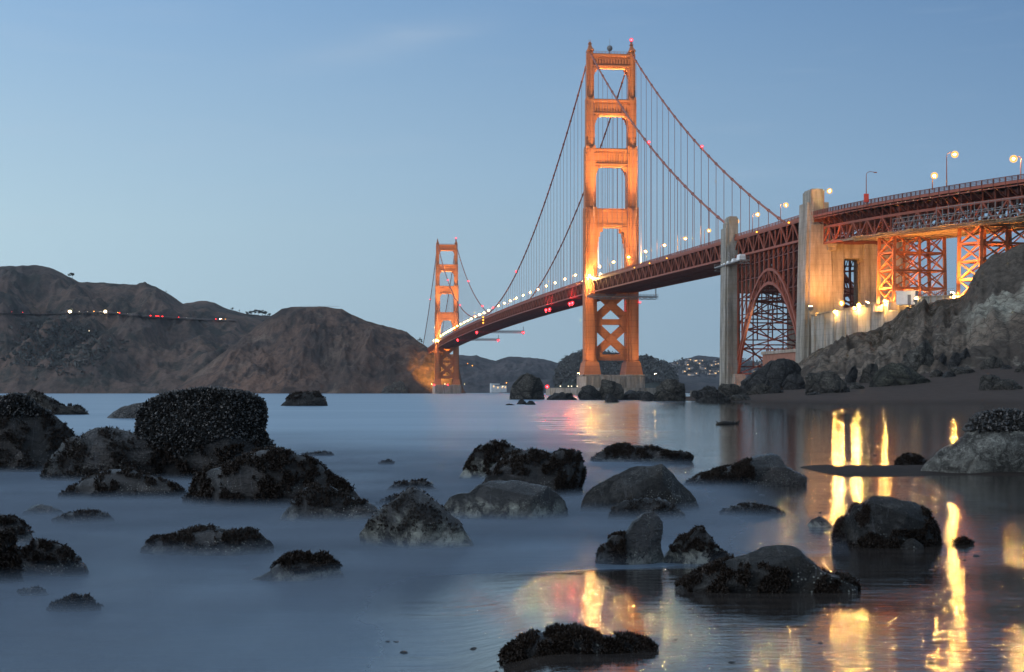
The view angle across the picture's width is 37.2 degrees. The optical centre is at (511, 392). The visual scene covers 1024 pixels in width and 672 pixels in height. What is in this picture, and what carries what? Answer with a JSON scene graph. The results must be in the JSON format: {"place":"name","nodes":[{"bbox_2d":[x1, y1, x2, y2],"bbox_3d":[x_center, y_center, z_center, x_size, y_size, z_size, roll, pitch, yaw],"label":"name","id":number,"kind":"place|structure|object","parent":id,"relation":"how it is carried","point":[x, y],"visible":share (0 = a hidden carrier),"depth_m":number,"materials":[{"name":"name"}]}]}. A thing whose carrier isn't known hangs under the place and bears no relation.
{"place":"outdoors","nodes":[
{"label":"outdoors","id":0,"kind":"place"},
{"bbox_2d":[14,313,233,320],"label":"road","id":1,"kind":"structure","parent":0,"point":[133,315],"depth_m":2780.71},
{"bbox_2d":[94,311,235,319],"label":"guard rail","id":2,"kind":"object","parent":1,"relation":"on","point":[161,316],"visible":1,"depth_m":2805.28,"materials":[{"name":"metal"}]},
{"bbox_2d":[0,265,265,392],"bbox_3d":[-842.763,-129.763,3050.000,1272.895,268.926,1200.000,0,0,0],"label":"hills","id":3,"kind":"structure","parent":0,"point":[166,352],"depth_m":2714.48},
{"bbox_2d":[184,301,269,318],"bbox_3d":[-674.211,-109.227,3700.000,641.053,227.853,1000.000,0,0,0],"label":"hills","id":4,"kind":"structure","parent":0,"point":[206,304],"depth_m":3675.86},
{"bbox_2d":[175,306,465,393],"bbox_3d":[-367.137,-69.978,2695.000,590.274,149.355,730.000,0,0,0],"label":"headland","id":5,"kind":"structure","parent":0,"point":[322,350],"depth_m":2423.46,"materials":[{"name":"stone"}]},
{"bbox_2d":[490,383,499,392],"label":"waterfront building","id":6,"kind":"structure","parent":0,"point":[492,387],"depth_m":3891.20,"materials":[{"name":"white paint"}]},
{"bbox_2d":[495,385,504,392],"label":"waterfront building","id":7,"kind":"structure","parent":0,"point":[497,388],"depth_m":3890.57,"materials":[{"name":"white paint"}]},
{"bbox_2d":[500,385,506,391],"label":"waterfront building","id":8,"kind":"structure","parent":0,"point":[503,388],"depth_m":3892.21,"materials":[{"name":"white paint"}]},
{"bbox_2d":[459,355,558,392],"bbox_3d":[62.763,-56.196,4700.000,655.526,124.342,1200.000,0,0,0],"label":"hills","id":9,"kind":"structure","parent":0,"point":[481,375],"depth_m":4404.08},
{"bbox_2d":[0,393,1023,671],"bbox_3d":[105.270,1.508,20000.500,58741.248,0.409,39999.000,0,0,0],"label":"water","id":10,"kind":"structure","parent":0,"point":[494,589],"depth_m":14.67,"materials":[{"name":"blue liquid"}]},
{"bbox_2d":[0,527,24,583],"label":"boulder","id":11,"kind":"object","parent":10,"relation":"in","point":[11,567],"visible":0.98,"depth_m":13.57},
{"bbox_2d":[0,513,33,547],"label":"boulder","id":12,"kind":"object","parent":10,"relation":"in","point":[20,528],"visible":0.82,"depth_m":16.59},
{"bbox_2d":[16,585,48,595],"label":"tide rock","id":13,"kind":"object","parent":10,"relation":"on","point":[35,590],"visible":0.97,"depth_m":12.71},
{"bbox_2d":[0,392,75,471],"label":"boulder","id":14,"kind":"object","parent":10,"relation":"in","point":[33,434],"visible":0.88,"depth_m":32.51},
{"bbox_2d":[21,504,62,515],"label":"tide rock","id":15,"kind":"object","parent":10,"relation":"in","point":[40,510],"visible":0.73,"depth_m":20.98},
{"bbox_2d":[20,538,88,576],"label":"boulder","id":16,"kind":"object","parent":10,"relation":"in","point":[45,557],"visible":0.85,"depth_m":14.05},
{"bbox_2d":[24,389,88,414],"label":"boulder","id":17,"kind":"object","parent":10,"relation":"in","point":[55,407],"visible":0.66,"depth_m":116.06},
{"bbox_2d":[46,591,103,611],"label":"tide rock","id":18,"kind":"object","parent":10,"relation":"in","point":[74,602],"visible":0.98,"depth_m":11.81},
{"bbox_2d":[51,508,115,524],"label":"tide rock","id":19,"kind":"object","parent":10,"relation":"in","point":[85,516],"visible":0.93,"depth_m":19.63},
{"bbox_2d":[39,426,163,481],"bbox_3d":[-7.880,1.374,29.520,2.670,1.522,1.365,0,0,0],"label":"boulder","id":20,"kind":"object","parent":10,"relation":"in","point":[77,458],"visible":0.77,"depth_m":29.12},
{"bbox_2d":[57,467,188,500],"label":"boulder","id":21,"kind":"object","parent":10,"relation":"in","point":[127,483],"visible":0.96,"depth_m":24.10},
{"bbox_2d":[107,402,144,417],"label":"boulder","id":22,"kind":"object","parent":10,"relation":"in","point":[129,411],"visible":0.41,"depth_m":99.80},
{"bbox_2d":[133,385,275,480],"bbox_3d":[-6.030,1.170,29.814,3.014,2.626,1.553,0,0,0],"label":"boulder","id":23,"kind":"object","parent":10,"relation":"in","point":[189,432],"visible":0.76,"depth_m":29.37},
{"bbox_2d":[140,523,273,555],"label":"boulder","id":24,"kind":"object","parent":10,"relation":"in","point":[205,540],"visible":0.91,"depth_m":15.89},
{"bbox_2d":[181,445,360,507],"bbox_3d":[-3.629,1.433,22.943,2.924,1.336,1.394,0,0,0],"label":"boulder","id":25,"kind":"object","parent":10,"relation":"in","point":[269,477],"visible":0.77,"depth_m":22.49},
{"bbox_2d":[251,549,344,580],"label":"boulder","id":26,"kind":"object","parent":10,"relation":"in","point":[299,565],"visible":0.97,"depth_m":13.74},
{"bbox_2d":[281,390,327,405],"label":"boulder","id":27,"kind":"object","parent":10,"relation":"in","point":[308,398],"visible":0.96,"depth_m":190.80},
{"bbox_2d":[301,451,333,455],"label":"tide rock","id":28,"kind":"object","parent":10,"relation":"in","point":[320,453],"visible":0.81,"depth_m":40.71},
{"bbox_2d":[278,482,378,521],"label":"boulder","id":29,"kind":"object","parent":10,"relation":"in","point":[314,502],"visible":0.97,"depth_m":19.93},
{"bbox_2d":[378,458,394,463],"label":"tide rock","id":30,"kind":"object","parent":10,"relation":"in","point":[387,461],"visible":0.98,"depth_m":35.92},
{"bbox_2d":[376,493,397,504],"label":"tide rock","id":31,"kind":"object","parent":10,"relation":"in","point":[386,500],"visible":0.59,"depth_m":22.88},
{"bbox_2d":[381,381,408,393],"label":"outcrop","id":32,"kind":"object","parent":10,"relation":"in","point":[399,387],"visible":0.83,"depth_m":2313.84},
{"bbox_2d":[387,478,438,491],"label":"tide rock","id":33,"kind":"object","parent":10,"relation":"in","point":[422,484],"visible":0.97,"depth_m":26.05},
{"bbox_2d":[359,487,472,548],"bbox_3d":[-1.063,1.503,16.909,1.284,0.951,0.784,0,0,0],"label":"boulder","id":34,"kind":"object","parent":10,"relation":"in","point":[412,517],"visible":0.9,"depth_m":16.64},
{"bbox_2d":[459,438,515,479],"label":"boulder","id":35,"kind":"object","parent":10,"relation":"in","point":[481,460],"visible":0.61,"depth_m":29.71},
{"bbox_2d":[444,480,567,519],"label":"boulder","id":36,"kind":"object","parent":10,"relation":"in","point":[506,500],"visible":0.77,"depth_m":20.36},
{"bbox_2d":[509,373,544,399],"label":"sea stack","id":37,"kind":"object","parent":10,"relation":"in","point":[527,386],"visible":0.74,"depth_m":360.31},
{"bbox_2d":[482,446,587,496],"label":"boulder","id":38,"kind":"object","parent":10,"relation":"in","point":[562,472],"visible":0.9,"depth_m":24.71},
{"bbox_2d":[547,392,576,399],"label":"boulder","id":39,"kind":"object","parent":10,"relation":"in","point":[561,396],"visible":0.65,"depth_m":341.19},
{"bbox_2d":[497,622,659,664],"bbox_3d":[0.405,1.516,9.077,0.996,0.309,0.413,0,0,0],"label":"boulder","id":40,"kind":"object","parent":10,"relation":"in","point":[570,638],"visible":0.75,"depth_m":8.97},
{"bbox_2d":[578,384,601,399],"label":"boulder","id":41,"kind":"object","parent":10,"relation":"in","point":[588,392],"visible":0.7,"depth_m":340.91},
{"bbox_2d":[546,388,655,394],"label":"pier fender","id":42,"kind":"object","parent":10,"relation":"in","point":[573,391],"visible":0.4,"depth_m":967.18,"materials":[{"name":"concrete"}]},
{"bbox_2d":[423,40,783,393],"bbox_3d":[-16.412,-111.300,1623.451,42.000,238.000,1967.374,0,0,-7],"label":"suspension bridge","id":43,"kind":"structure","parent":10,"relation":"on","point":[698,262],"depth_m":983.64,"materials":[{"name":"metal"}]},
{"bbox_2d":[457,335,499,340],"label":"maintenance traveller","id":44,"kind":"object","parent":43,"relation":"hanging from","point":[479,339],"visible":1,"depth_m":1883.51,"materials":[{"name":"grey metal"}]},
{"bbox_2d":[476,327,523,332],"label":"maintenance traveller","id":45,"kind":"object","parent":43,"relation":"hanging from","point":[507,331],"visible":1,"depth_m":1654.78,"materials":[{"name":"grey metal"}]},
{"bbox_2d":[587,287,658,299],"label":"maintenance traveller","id":46,"kind":"object","parent":43,"relation":"hanging from","point":[627,297],"visible":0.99,"depth_m":964.59,"materials":[{"name":"metal"}]},
{"bbox_2d":[604,393,619,402],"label":"boulder","id":47,"kind":"object","parent":10,"relation":"in","point":[610,398],"visible":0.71,"depth_m":248.87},
{"bbox_2d":[595,512,663,564],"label":"boulder","id":48,"kind":"object","parent":10,"relation":"in","point":[638,541],"visible":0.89,"depth_m":15.04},
{"bbox_2d":[580,463,699,511],"bbox_3d":[1.854,1.516,21.833,1.763,0.996,0.902,0,0,0],"label":"boulder","id":49,"kind":"object","parent":10,"relation":"in","point":[654,481],"visible":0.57,"depth_m":21.61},
{"bbox_2d":[590,441,693,461],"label":"boulder","id":50,"kind":"object","parent":10,"relation":"in","point":[625,451],"visible":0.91,"depth_m":37.16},
{"bbox_2d":[608,496,685,519],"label":"boulder","id":51,"kind":"object","parent":10,"relation":"in","point":[633,509],"visible":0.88,"depth_m":20.28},
{"bbox_2d":[640,391,654,400],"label":"boulder","id":52,"kind":"object","parent":10,"relation":"in","point":[647,396],"visible":0.94,"depth_m":300.41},
{"bbox_2d":[662,525,729,563],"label":"boulder","id":53,"kind":"object","parent":10,"relation":"in","point":[696,544],"visible":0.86,"depth_m":15.09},
{"bbox_2d":[715,420,739,424],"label":"driftwood","id":54,"kind":"object","parent":10,"relation":"on","point":[726,422],"visible":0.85,"depth_m":80.76,"materials":[{"name":"plant"}]},
{"bbox_2d":[684,453,806,485],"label":"boulder","id":55,"kind":"object","parent":10,"relation":"in","point":[769,469],"visible":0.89,"depth_m":27.71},
{"bbox_2d":[719,501,786,515],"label":"tide rock","id":56,"kind":"object","parent":10,"relation":"in","point":[748,509],"visible":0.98,"depth_m":20.99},
{"bbox_2d":[674,545,860,592],"bbox_3d":[2.121,1.549,12.638,1.551,0.577,0.767,0,0,0],"label":"boulder","id":57,"kind":"object","parent":10,"relation":"in","point":[780,569],"visible":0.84,"depth_m":12.38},
{"bbox_2d":[807,516,831,526],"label":"tide rock","id":58,"kind":"object","parent":10,"relation":"in","point":[818,521],"visible":0.8,"depth_m":19.17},
{"bbox_2d":[831,495,942,548],"bbox_3d":[4.217,1.550,16.965,1.295,0.800,0.770,0,0,0],"label":"boulder","id":59,"kind":"object","parent":10,"relation":"in","point":[883,521],"visible":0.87,"depth_m":16.79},
{"bbox_2d":[900,538,923,548],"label":"tide rock","id":60,"kind":"object","parent":10,"relation":"on","point":[910,543],"visible":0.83,"depth_m":16.60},
{"bbox_2d":[951,535,974,544],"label":"tide rock","id":61,"kind":"object","parent":10,"relation":"on","point":[963,540],"visible":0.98,"depth_m":17.01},
{"bbox_2d":[0,0,1023,362],"label":"sky","id":62,"kind":"structure","parent":0,"point":[271,156],"materials":[{"name":"blue"}]},
{"bbox_2d":[554,362,659,387],"bbox_3d":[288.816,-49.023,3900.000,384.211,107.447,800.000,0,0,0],"label":"wooded hill","id":63,"kind":"structure","parent":0,"point":[569,383],"depth_m":3574.54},
{"bbox_2d":[552,349,678,385],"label":"wooded knoll canopy","id":64,"kind":"object","parent":63,"relation":"on","point":[663,369],"visible":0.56,"depth_m":3683.37,"materials":[{"name":"green plant"}]},
{"bbox_2d":[678,376,718,392],"bbox_3d":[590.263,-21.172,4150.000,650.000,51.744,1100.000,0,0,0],"label":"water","id":65,"kind":"structure","parent":0,"point":[694,383],"depth_m":3932.56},
{"bbox_2d":[669,355,758,377],"bbox_3d":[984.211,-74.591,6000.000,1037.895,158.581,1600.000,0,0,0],"label":"hills","id":66,"kind":"structure","parent":0,"point":[699,375],"depth_m":5749.25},
{"bbox_2d":[0,308,762,384],"bbox_3d":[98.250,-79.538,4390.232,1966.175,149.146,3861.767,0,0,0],"label":"hillside trees","id":67,"kind":"object","parent":66,"relation":"on","point":[74,348],"visible":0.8,"depth_m":2610.38,"materials":[{"name":"green plant"}]},
{"bbox_2d":[686,366,1023,476],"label":"beach","id":68,"kind":"structure","parent":0,"point":[960,389],"depth_m":263.25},
{"bbox_2d":[599,379,623,399],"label":"boulder","id":69,"kind":"object","parent":68,"relation":"on","point":[614,389],"visible":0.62,"depth_m":341.04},
{"bbox_2d":[624,390,643,399],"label":"boulder","id":70,"kind":"object","parent":68,"relation":"on","point":[631,395],"visible":0.57,"depth_m":341.17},
{"bbox_2d":[654,379,685,400],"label":"boulder","id":71,"kind":"object","parent":68,"relation":"on","point":[670,389],"visible":0.81,"depth_m":300.92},
{"bbox_2d":[691,390,698,398],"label":"boulder","id":72,"kind":"object","parent":68,"relation":"on","point":[694,393],"visible":0.94,"depth_m":300.29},
{"bbox_2d":[695,385,716,399],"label":"boulder","id":73,"kind":"object","parent":68,"relation":"on","point":[707,388],"visible":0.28,"depth_m":300.80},
{"bbox_2d":[696,389,730,401],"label":"boulder","id":74,"kind":"object","parent":68,"relation":"on","point":[711,395],"visible":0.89,"depth_m":270.18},
{"bbox_2d":[718,383,742,397],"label":"boulder","id":75,"kind":"object","parent":68,"relation":"on","point":[728,390],"visible":0.57,"depth_m":300.89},
{"bbox_2d":[729,394,751,400],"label":"boulder","id":76,"kind":"object","parent":68,"relation":"on","point":[737,397],"visible":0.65,"depth_m":281.72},
{"bbox_2d":[741,380,751,394],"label":"boulder","id":77,"kind":"object","parent":68,"relation":"on","point":[746,386],"visible":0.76,"depth_m":330.43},
{"bbox_2d":[747,383,771,394],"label":"boulder","id":78,"kind":"object","parent":68,"relation":"on","point":[761,388],"visible":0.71,"depth_m":315.86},
{"bbox_2d":[740,358,800,386],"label":"boulder","id":79,"kind":"object","parent":68,"relation":"on","point":[774,372],"visible":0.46,"depth_m":347.01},
{"bbox_2d":[770,385,783,392],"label":"boulder","id":80,"kind":"object","parent":68,"relation":"on","point":[776,389],"visible":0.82,"depth_m":315.42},
{"bbox_2d":[781,374,804,389],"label":"boulder","id":81,"kind":"object","parent":68,"relation":"on","point":[793,381],"visible":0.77,"depth_m":335.88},
{"bbox_2d":[804,370,849,393],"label":"boulder","id":82,"kind":"object","parent":68,"relation":"on","point":[829,381],"visible":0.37,"depth_m":291.80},
{"bbox_2d":[845,366,857,384],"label":"boulder","id":83,"kind":"object","parent":68,"relation":"on","point":[851,376],"visible":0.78,"depth_m":335.51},
{"bbox_2d":[848,382,864,388],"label":"boulder","id":84,"kind":"object","parent":68,"relation":"on","point":[855,385],"visible":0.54,"depth_m":305.79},
{"bbox_2d":[859,363,877,382],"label":"boulder","id":85,"kind":"object","parent":68,"relation":"on","point":[868,372],"visible":0.62,"depth_m":335.68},
{"bbox_2d":[869,362,930,386],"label":"boulder","id":86,"kind":"object","parent":68,"relation":"on","point":[893,374],"visible":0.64,"depth_m":311.74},
{"bbox_2d":[894,451,926,463],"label":"tide rock","id":87,"kind":"object","parent":68,"relation":"on","point":[908,458],"visible":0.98,"depth_m":36.18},
{"bbox_2d":[903,340,934,370],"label":"boulder","id":88,"kind":"object","parent":68,"relation":"on","point":[918,356],"visible":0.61,"depth_m":353.14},
{"bbox_2d":[929,369,942,377],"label":"boulder","id":89,"kind":"object","parent":68,"relation":"on","point":[936,373],"visible":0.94,"depth_m":330.49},
{"bbox_2d":[938,353,946,365],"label":"boulder","id":90,"kind":"object","parent":68,"relation":"on","point":[942,359],"visible":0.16,"depth_m":356.81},
{"bbox_2d":[942,371,955,377],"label":"boulder","id":91,"kind":"object","parent":68,"relation":"on","point":[948,374],"visible":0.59,"depth_m":325.58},
{"bbox_2d":[947,352,960,369],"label":"boulder","id":92,"kind":"object","parent":68,"relation":"on","point":[955,360],"visible":0.77,"depth_m":345.53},
{"bbox_2d":[950,365,974,374],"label":"boulder","id":93,"kind":"object","parent":68,"relation":"on","point":[957,370],"visible":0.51,"depth_m":331.10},
{"bbox_2d":[960,348,969,360],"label":"boulder","id":94,"kind":"object","parent":68,"relation":"on","point":[965,354],"visible":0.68,"depth_m":347.52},
{"bbox_2d":[921,407,1023,472],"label":"boulder","id":95,"kind":"object","parent":68,"relation":"on","point":[992,440],"visible":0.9,"depth_m":31.66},
{"bbox_2d":[979,374,1000,389],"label":"boulder","id":96,"kind":"object","parent":68,"relation":"on","point":[987,382],"visible":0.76,"depth_m":275.74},
{"bbox_2d":[980,356,1003,369],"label":"boulder","id":97,"kind":"object","parent":68,"relation":"on","point":[992,362],"visible":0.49,"depth_m":335.96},
{"bbox_2d":[1000,364,1012,369],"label":"boulder","id":98,"kind":"object","parent":68,"relation":"on","point":[1003,366],"visible":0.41,"depth_m":330.63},
{"bbox_2d":[991,378,1022,389],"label":"boulder","id":99,"kind":"object","parent":68,"relation":"on","point":[1006,384],"visible":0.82,"depth_m":274.86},
{"bbox_2d":[1014,362,1023,371],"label":"boulder","id":100,"kind":"object","parent":68,"relation":"on","point":[1020,368],"visible":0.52,"depth_m":321.45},
{"bbox_2d":[798,244,1023,382],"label":"bluff terrain","id":101,"kind":"structure","parent":0,"point":[981,320],"depth_m":386.96,"materials":[{"name":"stone"}]},
{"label":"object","id":102,"kind":"structure","parent":0,"visible":0},
{"bbox_2d":[719,216,798,385],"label":"bridge pylon","id":103,"kind":"object","parent":102,"relation":"on","point":[728,323],"visible":0.41,"depth_m":640.82,"materials":[{"name":"concrete"}]},
{"bbox_2d":[714,252,749,270],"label":"maintenance traveller","id":104,"kind":"object","parent":103,"relation":"hanging from","point":[740,259],"visible":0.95,"depth_m":629.07,"materials":[{"name":"metal"}]},
{"bbox_2d":[761,346,795,365],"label":"brick fort","id":105,"kind":"structure","parent":102,"relation":"on","point":[786,353],"depth_m":602.98,"materials":[{"name":"brick"}]},
{"bbox_2d":[732,215,886,385],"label":"steel arch bridge","id":106,"kind":"structure","parent":102,"relation":"on","point":[778,241],"depth_m":614.25,"materials":[{"name":"orange paint"}]},
{"bbox_2d":[752,212,759,228],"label":"street lamp","id":107,"kind":"object","parent":106,"relation":"on","point":[757,214],"visible":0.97,"depth_m":620.24,"materials":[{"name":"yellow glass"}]},
{"bbox_2d":[795,189,909,362],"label":"bridge pylon","id":108,"kind":"object","parent":102,"relation":"on","point":[820,283],"visible":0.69,"depth_m":541.65,"materials":[{"name":"concrete"}]},
{"bbox_2d":[810,295,950,352],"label":"retaining wall","id":109,"kind":"structure","parent":102,"relation":"on","point":[829,328],"depth_m":509.46,"materials":[{"name":"concrete"}]},
{"bbox_2d":[917,288,954,295],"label":"fence","id":110,"kind":"object","parent":109,"relation":"on","point":[940,292],"visible":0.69,"depth_m":459.65,"materials":[{"name":"grey metal"}]},
{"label":"terrace ground","id":111,"kind":"structure","parent":0,"visible":0},
{"bbox_2d":[896,290,918,304],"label":"site shed","id":112,"kind":"structure","parent":111,"relation":"on","point":[904,298],"depth_m":476.25,"materials":[{"name":"white paint"}]},
{"bbox_2d":[813,174,1023,311],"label":"approach viaduct","id":113,"kind":"object","parent":111,"relation":"on","point":[875,217],"visible":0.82,"depth_m":480.89,"materials":[{"name":"red metal"}]},
{"bbox_2d":[823,188,831,208],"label":"street lamp","id":114,"kind":"object","parent":113,"relation":"on","point":[829,190],"visible":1,"depth_m":534.00,"materials":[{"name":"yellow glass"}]},
{"bbox_2d":[864,171,876,205],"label":"street lamp","id":115,"kind":"object","parent":113,"relation":"on","point":[866,197],"visible":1,"depth_m":491.65,"materials":[{"name":"metal"}]},
{"bbox_2d":[837,215,1023,241],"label":"work platform","id":116,"kind":"structure","parent":113,"relation":"hanging from","point":[950,230],"depth_m":460.54,"materials":[{"name":"brown wood"}]},
{"bbox_2d":[893,196,1023,230],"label":"scaffolding","id":117,"kind":"object","parent":116,"relation":"on","point":[967,211],"visible":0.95,"depth_m":437.44,"materials":[{"name":"metal"}]},
{"bbox_2d":[931,172,937,187],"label":"street lamp","id":118,"kind":"object","parent":113,"relation":"on","point":[934,175],"visible":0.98,"depth_m":469.36,"materials":[{"name":"metal"}]},
{"bbox_2d":[946,151,958,185],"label":"street lamp","id":119,"kind":"object","parent":113,"relation":"on","point":[954,154],"visible":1,"depth_m":447.81,"materials":[{"name":"metal"}]},
{"bbox_2d":[1010,155,1021,190],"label":"street lamp","id":120,"kind":"object","parent":113,"relation":"on","point":[1013,158],"visible":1,"depth_m":419.55,"materials":[{"name":"metal"}]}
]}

